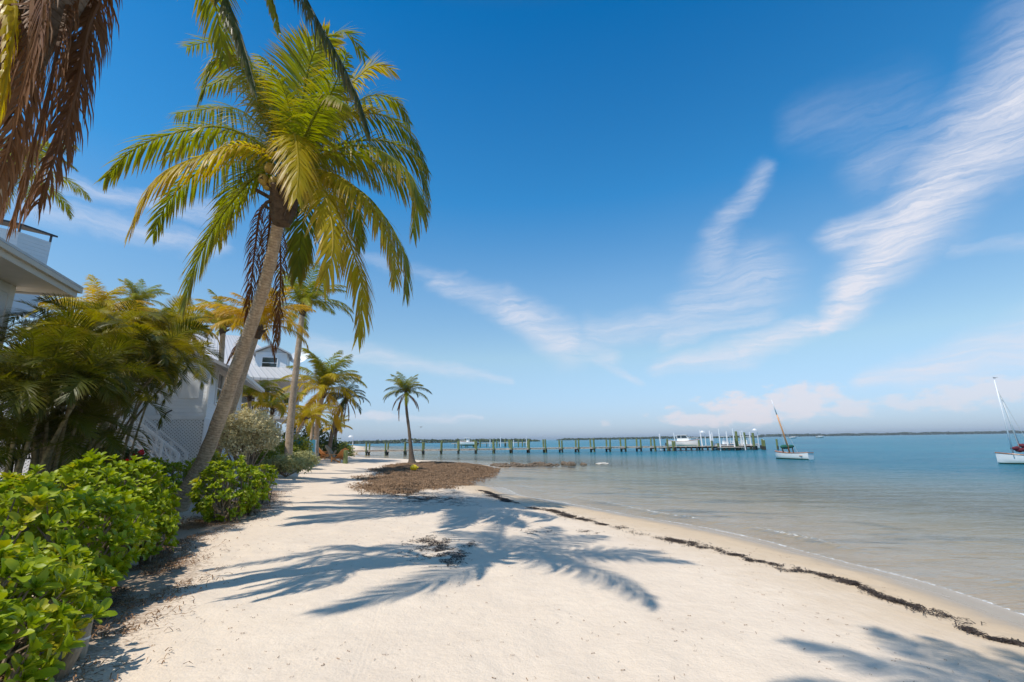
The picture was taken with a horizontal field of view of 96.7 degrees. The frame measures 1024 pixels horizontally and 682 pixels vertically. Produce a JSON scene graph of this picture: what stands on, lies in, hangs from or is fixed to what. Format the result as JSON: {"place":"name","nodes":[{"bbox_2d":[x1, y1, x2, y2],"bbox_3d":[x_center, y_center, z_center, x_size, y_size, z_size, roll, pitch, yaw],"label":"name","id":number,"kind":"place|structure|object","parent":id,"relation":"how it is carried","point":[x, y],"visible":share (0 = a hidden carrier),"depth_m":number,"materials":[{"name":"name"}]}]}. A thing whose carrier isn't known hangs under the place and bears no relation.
{"place":"outdoors","nodes":[
{"label":"outdoors","id":0,"kind":"place"},
{"bbox_2d":[0,0,1023,442],"label":"sky","id":1,"kind":"structure","parent":0,"point":[649,218],"materials":[{"name":"blue"}]},
{"bbox_2d":[1,445,1023,681],"bbox_3d":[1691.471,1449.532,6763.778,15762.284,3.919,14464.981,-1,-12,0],"label":"sand beach","id":2,"kind":"structure","parent":0,"point":[427,622],"depth_m":5.35,"materials":[{"name":"beige sand"}]},
{"bbox_2d":[0,220,83,348],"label":"beach house","id":3,"kind":"structure","parent":2,"relation":"on","point":[27,273],"depth_m":12.12,"materials":[{"name":"paint"}]},
{"bbox_2d":[0,132,92,220],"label":"coconut palm","id":4,"kind":"object","parent":2,"relation":"on","point":[66,206],"visible":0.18,"depth_m":18.21,"materials":[{"name":"green plant"}]},
{"bbox_2d":[0,539,117,681],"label":"naupaka bush","id":5,"kind":"object","parent":2,"relation":"on","point":[49,623],"visible":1,"depth_m":2.99,"materials":[{"name":"green plant"}]},
{"bbox_2d":[53,642,83,680],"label":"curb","id":6,"kind":"object","parent":2,"relation":"on","point":[69,659],"visible":0.48,"depth_m":3.19,"materials":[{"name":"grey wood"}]},
{"bbox_2d":[0,426,144,490],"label":"areca palm","id":7,"kind":"object","parent":2,"relation":"on","point":[93,446],"visible":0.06,"depth_m":10.67,"materials":[{"name":"plant"}]},
{"bbox_2d":[0,323,151,531],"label":"areca palm","id":8,"kind":"object","parent":2,"relation":"on","point":[23,431],"visible":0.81,"depth_m":7.15,"materials":[{"name":"plant"}]},
{"bbox_2d":[0,298,151,459],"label":"areca palm","id":9,"kind":"object","parent":2,"relation":"on","point":[12,318],"visible":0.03,"depth_m":11.49,"materials":[{"name":"plant"}]},
{"bbox_2d":[0,315,155,474],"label":"areca palm","id":10,"kind":"object","parent":2,"relation":"on","point":[67,433],"visible":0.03,"depth_m":9.73,"materials":[{"name":"plant"}]},
{"bbox_2d":[0,471,159,604],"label":"naupaka bush","id":11,"kind":"object","parent":2,"relation":"on","point":[54,503],"visible":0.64,"depth_m":4.54,"materials":[{"name":"green plant"}]},
{"bbox_2d":[73,614,93,661],"bbox_3d":[-3.338,2.344,3.510,0.130,0.405,0.117,-1,-12,0],"label":"wooden stake","id":12,"kind":"object","parent":2,"relation":"on","point":[86,639],"visible":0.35,"depth_m":3.51,"materials":[{"name":"grey wood"}]},
{"bbox_2d":[0,320,174,529],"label":"areca palm","id":13,"kind":"object","parent":2,"relation":"on","point":[94,405],"visible":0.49,"depth_m":7.96,"materials":[{"name":"plant"}]},
{"bbox_2d":[0,448,181,549],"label":"naupaka bush","id":14,"kind":"object","parent":2,"relation":"on","point":[99,474],"visible":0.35,"depth_m":6.41,"materials":[{"name":"green plant"}]},
{"bbox_2d":[38,274,155,326],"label":"coconut palm","id":15,"kind":"object","parent":2,"relation":"on","point":[104,298],"visible":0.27,"depth_m":20.38,"materials":[{"name":"yellow plant"}]},
{"bbox_2d":[0,309,212,464],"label":"areca palm","id":16,"kind":"object","parent":2,"relation":"on","point":[164,350],"visible":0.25,"depth_m":10.17,"materials":[{"name":"plant"}]},
{"bbox_2d":[4,297,209,447],"bbox_3d":[-13.586,1.757,15.525,4.964,6.381,4.555,-1,-12,0],"label":"areca palm","id":17,"kind":"object","parent":2,"relation":"on","point":[125,307],"visible":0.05,"depth_m":15.04,"materials":[{"name":"plant"}]},
{"bbox_2d":[12,292,214,467],"bbox_3d":[-10.690,1.712,12.338,3.835,5.220,4.426,-12,-16,41],"label":"areca palm","id":18,"kind":"object","parent":2,"relation":"on","point":[196,374],"visible":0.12,"depth_m":12.24,"materials":[{"name":"plant"}]},
{"bbox_2d":[9,304,222,490],"bbox_3d":[-8.759,1.527,10.180,3.059,4.796,3.408,-1,-12,0],"label":"areca palm","id":19,"kind":"object","parent":2,"relation":"on","point":[156,337],"visible":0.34,"depth_m":10.21,"materials":[{"name":"plant"}]},
{"bbox_2d":[53,466,181,562],"bbox_3d":[-6.062,2.633,7.115,1.376,1.352,3.759,9,-16,-39],"label":"naupaka bush","id":20,"kind":"object","parent":2,"relation":"on","point":[167,527],"visible":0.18,"depth_m":6.47,"materials":[{"name":"green plant"}]},
{"bbox_2d":[36,294,216,471],"bbox_3d":[-12.339,1.663,15.020,4.704,6.376,4.278,-1,-12,0],"label":"areca palm","id":21,"kind":"object","parent":2,"relation":"on","point":[157,322],"visible":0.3,"depth_m":14.85,"materials":[{"name":"plant"}]},
{"bbox_2d":[104,442,149,470],"bbox_3d":[-12.611,3.948,14.692,2.277,1.478,1.432,-1,-12,0],"label":"shrub","id":22,"kind":"object","parent":2,"relation":"on","point":[142,452],"visible":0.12,"depth_m":14.66,"materials":[{"name":"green plant"}]},
{"bbox_2d":[79,313,175,446],"bbox_3d":[-14.319,1.937,16.143,4.768,6.328,4.846,-1,-12,0],"label":"areca palm","id":23,"kind":"object","parent":2,"relation":"on","point":[156,385],"visible":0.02,"depth_m":16.92,"materials":[{"name":"plant"}]},
{"bbox_2d":[0,343,264,480],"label":"cottage","id":24,"kind":"structure","parent":2,"relation":"on","point":[180,436],"depth_m":18.68,"materials":[{"name":"white"}]},
{"bbox_2d":[214,371,223,404],"bbox_3d":[-13.579,2.223,21.117,0.070,1.530,1.180,4,-13,-21],"label":"window","id":25,"kind":"structure","parent":24,"relation":"in","point":[220,376],"depth_m":21.02,"materials":[{"name":"white paint"}]},
{"bbox_2d":[114,278,169,316],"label":"coconut palm","id":26,"kind":"object","parent":2,"relation":"on","point":[135,295],"visible":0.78,"depth_m":31.28,"materials":[{"name":"green plant"}]},
{"bbox_2d":[0,490,303,681],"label":"leaf litter","id":27,"kind":"object","parent":2,"relation":"on","point":[143,566],"visible":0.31,"depth_m":5.25,"materials":[{"name":"brown plant"}]},
{"bbox_2d":[120,455,225,500],"bbox_3d":[-9.108,3.683,12.137,2.201,1.291,2.745,-1,-12,0],"label":"naupaka bush","id":28,"kind":"object","parent":2,"relation":"on","point":[178,467],"visible":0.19,"depth_m":11.99,"materials":[{"name":"green plant"}]},
{"bbox_2d":[140,294,227,345],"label":"coconut palm","id":29,"kind":"object","parent":2,"relation":"on","point":[212,321],"visible":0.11,"depth_m":25.04,"materials":[{"name":"green plant"}]},
{"bbox_2d":[0,0,370,241],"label":"coconut palm","id":30,"kind":"object","parent":2,"relation":"on","point":[34,34],"visible":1,"depth_m":4.62,"materials":[{"name":"brown plant"}]},
{"bbox_2d":[187,449,235,494],"bbox_3d":[-9.239,4.037,14.007,1.463,1.396,1.176,-1,-12,0],"label":"shrub","id":31,"kind":"object","parent":2,"relation":"on","point":[216,455],"visible":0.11,"depth_m":14.03,"materials":[{"name":"green plant"}]},
{"bbox_2d":[186,289,248,362],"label":"coconut palm","id":32,"kind":"object","parent":2,"relation":"on","point":[221,332],"visible":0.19,"depth_m":27.53,"materials":[{"name":"green plant"}]},
{"bbox_2d":[185,455,271,523],"bbox_3d":[-6.288,3.249,10.077,1.490,1.417,1.772,-1,-12,0],"label":"naupaka bush","id":33,"kind":"object","parent":2,"relation":"on","point":[218,503],"visible":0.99,"depth_m":9.80,"materials":[{"name":"green plant"}]},
{"bbox_2d":[191,334,308,457],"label":"house","id":34,"kind":"structure","parent":2,"relation":"on","point":[262,366],"depth_m":38.65,"materials":[{"name":"white"}]},
{"bbox_2d":[251,387,270,412],"bbox_3d":[-21.295,4.965,38.266,1.680,2.280,0.070,4,-13,-21],"label":"window","id":35,"kind":"structure","parent":34,"relation":"in","point":[253,400],"depth_m":38.30,"materials":[{"name":"white paint"}]},
{"bbox_2d":[260,356,278,367],"bbox_3d":[-20.518,1.846,38.508,1.280,1.080,0.070,4,-13,-21],"label":"window","id":36,"kind":"structure","parent":34,"relation":"in","point":[266,361],"depth_m":38.53,"materials":[{"name":"white paint"}]},
{"bbox_2d":[218,407,284,478],"bbox_3d":[-10.779,4.220,18.673,2.219,3.042,2.383,-11,-16,38],"label":"silver buttonwood","id":37,"kind":"object","parent":2,"relation":"on","point":[241,435],"visible":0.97,"depth_m":18.29,"materials":[{"name":"green plant"}]},
{"bbox_2d":[189,285,315,454],"bbox_3d":[-10.955,1.734,19.283,4.436,8.314,4.636,-5,-13,20],"label":"coconut palm","id":38,"kind":"object","parent":2,"relation":"on","point":[265,320],"visible":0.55,"depth_m":19.45,"materials":[{"name":"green plant"}]},
{"bbox_2d":[242,464,278,503],"bbox_3d":[-6.905,3.911,12.484,0.908,1.057,0.895,-1,-12,0],"label":"naupaka bush","id":39,"kind":"object","parent":2,"relation":"on","point":[270,475],"visible":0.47,"depth_m":12.43,"materials":[{"name":"green plant"}]},
{"bbox_2d":[92,17,431,511],"bbox_3d":[-5.849,-2.708,10.891,8.955,13.674,5.574,-8,-14,32],"label":"coconut palm","id":40,"kind":"object","parent":2,"relation":"on","point":[293,149],"visible":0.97,"depth_m":10.14,"materials":[{"name":"green plant"}]},
{"bbox_2d":[246,447,283,471],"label":"shrub","id":41,"kind":"object","parent":2,"relation":"on","point":[270,452],"visible":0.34,"depth_m":23.07,"materials":[{"name":"green plant"}]},
{"bbox_2d":[242,376,288,463],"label":"young palm","id":42,"kind":"object","parent":2,"relation":"on","point":[248,392],"visible":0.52,"depth_m":28.98,"materials":[{"name":"green plant"}]},
{"bbox_2d":[241,392,306,427],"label":"young palm","id":43,"kind":"object","parent":2,"relation":"on","point":[280,406],"visible":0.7,"depth_m":30.56,"materials":[{"name":"green plant"}]},
{"bbox_2d":[266,436,298,454],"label":"shrub","id":44,"kind":"object","parent":2,"relation":"on","point":[280,446],"visible":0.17,"depth_m":26.13,"materials":[{"name":"green plant"}]},
{"bbox_2d":[269,395,300,421],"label":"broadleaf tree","id":45,"kind":"object","parent":2,"relation":"on","point":[284,402],"depth_m":60.82,"materials":[{"name":"green plant"}]},
{"bbox_2d":[259,452,316,476],"bbox_3d":[-10.524,5.752,21.247,2.759,1.199,1.558,-1,-12,0],"label":"shrub","id":46,"kind":"object","parent":2,"relation":"on","point":[288,464],"visible":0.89,"depth_m":21.06,"materials":[{"name":"green plant"}]},
{"bbox_2d":[282,432,313,453],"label":"shrub","id":47,"kind":"object","parent":2,"relation":"on","point":[305,445],"visible":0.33,"depth_m":29.15,"materials":[{"name":"green plant"}]},
{"bbox_2d":[275,420,329,450],"bbox_3d":[-17.882,8.449,39.132,4.686,4.941,3.448,-1,-12,0],"label":"shrub","id":48,"kind":"object","parent":2,"relation":"on","point":[321,439],"visible":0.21,"depth_m":38.94,"materials":[{"name":"green plant"}]},
{"bbox_2d":[253,261,353,472],"bbox_3d":[-11.323,1.406,24.215,4.676,11.128,4.914,-4,-13,16],"label":"coconut palm","id":49,"kind":"object","parent":2,"relation":"on","point":[307,297],"visible":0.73,"depth_m":24.55,"materials":[{"name":"green plant"}]},
{"bbox_2d":[293,440,315,453],"bbox_3d":[-14.059,7.366,30.166,1.610,1.600,1.130,-1,-12,0],"label":"canvas shelter","id":50,"kind":"object","parent":2,"relation":"on","point":[314,443],"visible":0.2,"depth_m":30.38,"materials":[{"name":"fabric"}]},
{"bbox_2d":[281,402,329,439],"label":"young palm","id":51,"kind":"object","parent":2,"relation":"on","point":[307,417],"visible":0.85,"depth_m":32.48,"materials":[{"name":"yellow plant"}]},
{"bbox_2d":[292,447,320,466],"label":"shrub","id":52,"kind":"object","parent":2,"relation":"on","point":[309,454],"visible":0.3,"depth_m":25.99,"materials":[{"name":"green plant"}]},
{"bbox_2d":[295,403,337,439],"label":"young palm","id":53,"kind":"object","parent":2,"relation":"on","point":[320,410],"visible":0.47,"depth_m":34.51,"materials":[{"name":"yellow plant"}]},
{"bbox_2d":[273,348,366,459],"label":"coconut palm","id":54,"kind":"object","parent":2,"relation":"on","point":[326,378],"visible":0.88,"depth_m":36.76,"materials":[{"name":"green plant"}]},
{"bbox_2d":[319,448,328,458],"bbox_3d":[-15.466,9.130,37.178,0.900,1.067,1.204,-8,-14,30],"label":"beach chair","id":55,"kind":"object","parent":2,"relation":"on","point":[323,453],"visible":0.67,"depth_m":37.15,"materials":[{"name":"orange wood"}]},
{"bbox_2d":[325,445,336,461],"bbox_3d":[-14.036,8.768,35.259,0.997,1.422,0.473,-1,-12,0],"label":"driftwood trunk","id":56,"kind":"object","parent":2,"relation":"on","point":[328,449],"visible":0.74,"depth_m":35.17,"materials":[{"name":"grey wood"}]},
{"bbox_2d":[320,414,351,448],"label":"young palm","id":57,"kind":"object","parent":2,"relation":"on","point":[343,425],"visible":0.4,"depth_m":50.95,"materials":[{"name":"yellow plant"}]},
{"bbox_2d":[319,435,352,457],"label":"shrub","id":58,"kind":"object","parent":2,"relation":"on","point":[338,448],"visible":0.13,"depth_m":40.81,"materials":[{"name":"green plant"}]},
{"bbox_2d":[330,448,348,462],"bbox_3d":[-12.847,8.545,34.026,1.203,1.067,0.900,-10,-15,35],"label":"beach chair","id":59,"kind":"object","parent":2,"relation":"on","point":[340,455],"visible":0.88,"depth_m":33.91,"materials":[{"name":"orange wood"}]},
{"bbox_2d":[343,450,347,463],"bbox_3d":[-12.051,8.440,32.946,0.330,1.050,0.330,-1,-12,0],"label":"mooring post","id":60,"kind":"object","parent":2,"relation":"on","point":[345,457],"visible":0.85,"depth_m":32.85,"materials":[{"name":"green wood"}]},
{"bbox_2d":[322,377,370,458],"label":"coconut palm","id":61,"kind":"object","parent":2,"relation":"on","point":[342,405],"visible":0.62,"depth_m":39.40,"materials":[{"name":"green plant"}]},
{"bbox_2d":[337,440,356,456],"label":"shrub","id":62,"kind":"object","parent":2,"relation":"on","point":[350,451],"visible":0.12,"depth_m":53.63,"materials":[{"name":"green plant"}]},
{"bbox_2d":[343,461,499,495],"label":"seaweed bank","id":63,"kind":"structure","parent":2,"relation":"on","point":[401,478],"depth_m":24.23,"materials":[{"name":"brown plant"}]},
{"bbox_2d":[383,371,431,462],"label":"coconut palm","id":64,"kind":"object","parent":63,"relation":"on","point":[407,388],"visible":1,"depth_m":31.64,"materials":[{"name":"green plant"}]},
{"bbox_2d":[410,465,418,469],"bbox_3d":[-5.568,7.231,25.980,0.494,0.336,0.345,-1,-12,0],"label":"float buoy","id":65,"kind":"object","parent":63,"relation":"on","point":[413,467],"visible":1,"depth_m":25.87,"materials":[{"name":"yellow plastic"}]},
{"bbox_2d":[366,491,599,568],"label":"seaweed patches","id":66,"kind":"object","parent":2,"relation":"on","point":[454,555],"visible":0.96,"depth_m":7.47,"materials":[{"name":"brown plant"}]},
{"bbox_2d":[538,461,545,466],"bbox_3d":[2.546,10.368,38.156,0.725,0.556,0.769,-11,-16,39],"label":"groin rock","id":67,"kind":"object","parent":2,"relation":"on","point":[541,464],"visible":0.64,"depth_m":37.96,"materials":[{"name":"grey stone"}]},
{"bbox_2d":[561,461,567,466],"bbox_3d":[4.534,10.433,38.526,0.667,0.545,0.630,-10,-16,38],"label":"groin rock","id":68,"kind":"object","parent":2,"relation":"on","point":[563,463],"visible":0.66,"depth_m":38.39,"materials":[{"name":"grey stone"}]},
{"bbox_2d":[133,492,998,681],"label":"beach debris","id":69,"kind":"object","parent":2,"relation":"on","point":[534,619],"visible":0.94,"depth_m":4.30,"materials":[{"name":"brown plant"}]},
{"bbox_2d":[566,461,575,467],"bbox_3d":[4.860,10.149,37.268,0.839,0.589,0.649,-1,-12,0],"label":"groin rock","id":70,"kind":"object","parent":2,"relation":"on","point":[569,464],"visible":0.87,"depth_m":37.02,"materials":[{"name":"grey stone"}]},
{"bbox_2d":[478,490,1023,646],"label":"seaweed wrack line","id":71,"kind":"object","parent":2,"relation":"on","point":[966,629],"visible":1,"depth_m":5.85,"materials":[{"name":"brown plant"}]},
{"bbox_2d":[337,433,1023,614],"bbox_3d":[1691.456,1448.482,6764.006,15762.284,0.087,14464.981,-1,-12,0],"label":"sea","id":72,"kind":"structure","parent":0,"point":[964,464],"depth_m":42.18,"materials":[{"name":"liquid"}]},
{"bbox_2d":[338,438,539,443],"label":"mangrove shore","id":73,"kind":"structure","parent":72,"relation":"on","point":[415,440],"depth_m":510.81,"materials":[{"name":"green plant"}]},
{"bbox_2d":[460,437,478,445],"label":"motor boat","id":74,"kind":"object","parent":72,"relation":"on","point":[467,442],"visible":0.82,"depth_m":141.76,"materials":[{"name":"white plastic"}]},
{"bbox_2d":[451,442,525,446],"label":"dock","id":75,"kind":"object","parent":72,"relation":"in","point":[499,443],"visible":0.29,"depth_m":148.26,"materials":[{"name":"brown wood"}]},
{"bbox_2d":[347,438,666,464],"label":"pier","id":76,"kind":"structure","parent":72,"relation":"in","point":[511,449],"depth_m":73.17,"materials":[{"name":"brown wood"}]},
{"bbox_2d":[596,462,609,465],"bbox_3d":[7.605,10.391,38.380,1.202,0.313,0.666,2,-13,-12],"label":"rock","id":77,"kind":"object","parent":72,"relation":"in","point":[602,464],"visible":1,"depth_m":38.22,"materials":[{"name":"white stone"}]},
{"bbox_2d":[557,435,762,439],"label":"mangrove shore","id":78,"kind":"structure","parent":72,"relation":"on","point":[652,437],"depth_m":882.76,"materials":[{"name":"green plant"}]},
{"bbox_2d":[665,435,699,445],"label":"motor boat","id":79,"kind":"object","parent":72,"relation":"on","point":[683,440],"visible":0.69,"depth_m":77.20,"materials":[{"name":"white plastic"}]},
{"bbox_2d":[659,445,758,450],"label":"dock","id":80,"kind":"object","parent":72,"relation":"in","point":[722,446],"visible":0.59,"depth_m":73.67,"materials":[{"name":"grey wood"}]},
{"bbox_2d":[714,436,733,449],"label":"motor boat","id":81,"kind":"object","parent":72,"relation":"on","point":[724,442],"visible":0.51,"depth_m":78.40,"materials":[{"name":"white plastic"}]},
{"bbox_2d":[735,431,738,449],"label":"mooring pile","id":82,"kind":"object","parent":72,"relation":"in","point":[736,438],"visible":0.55,"depth_m":73.23,"materials":[{"name":"green wood"}]},
{"bbox_2d":[732,436,761,448],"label":"motor boat","id":83,"kind":"object","parent":72,"relation":"on","point":[759,446],"visible":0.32,"depth_m":78.05,"materials":[{"name":"white plastic"}]},
{"bbox_2d":[751,433,755,449],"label":"mooring pile","id":84,"kind":"object","parent":72,"relation":"in","point":[753,442],"visible":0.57,"depth_m":72.94,"materials":[{"name":"green wood"}]},
{"bbox_2d":[771,400,813,459],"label":"sailing dinghy","id":85,"kind":"object","parent":72,"relation":"on","point":[782,454],"visible":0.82,"depth_m":42.53,"materials":[{"name":"white wood"}]},
{"bbox_2d":[758,430,1023,436],"bbox_3d":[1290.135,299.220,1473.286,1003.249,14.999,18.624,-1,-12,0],"label":"mangrove shore","id":86,"kind":"structure","parent":72,"relation":"on","point":[899,433],"depth_m":1468.81,"materials":[{"name":"green plant"}]},
{"bbox_2d":[994,380,1023,463],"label":"sailing dinghy","id":87,"kind":"object","parent":72,"relation":"on","point":[1007,458],"visible":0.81,"depth_m":31.59,"materials":[{"name":"white wood"}]}
]}

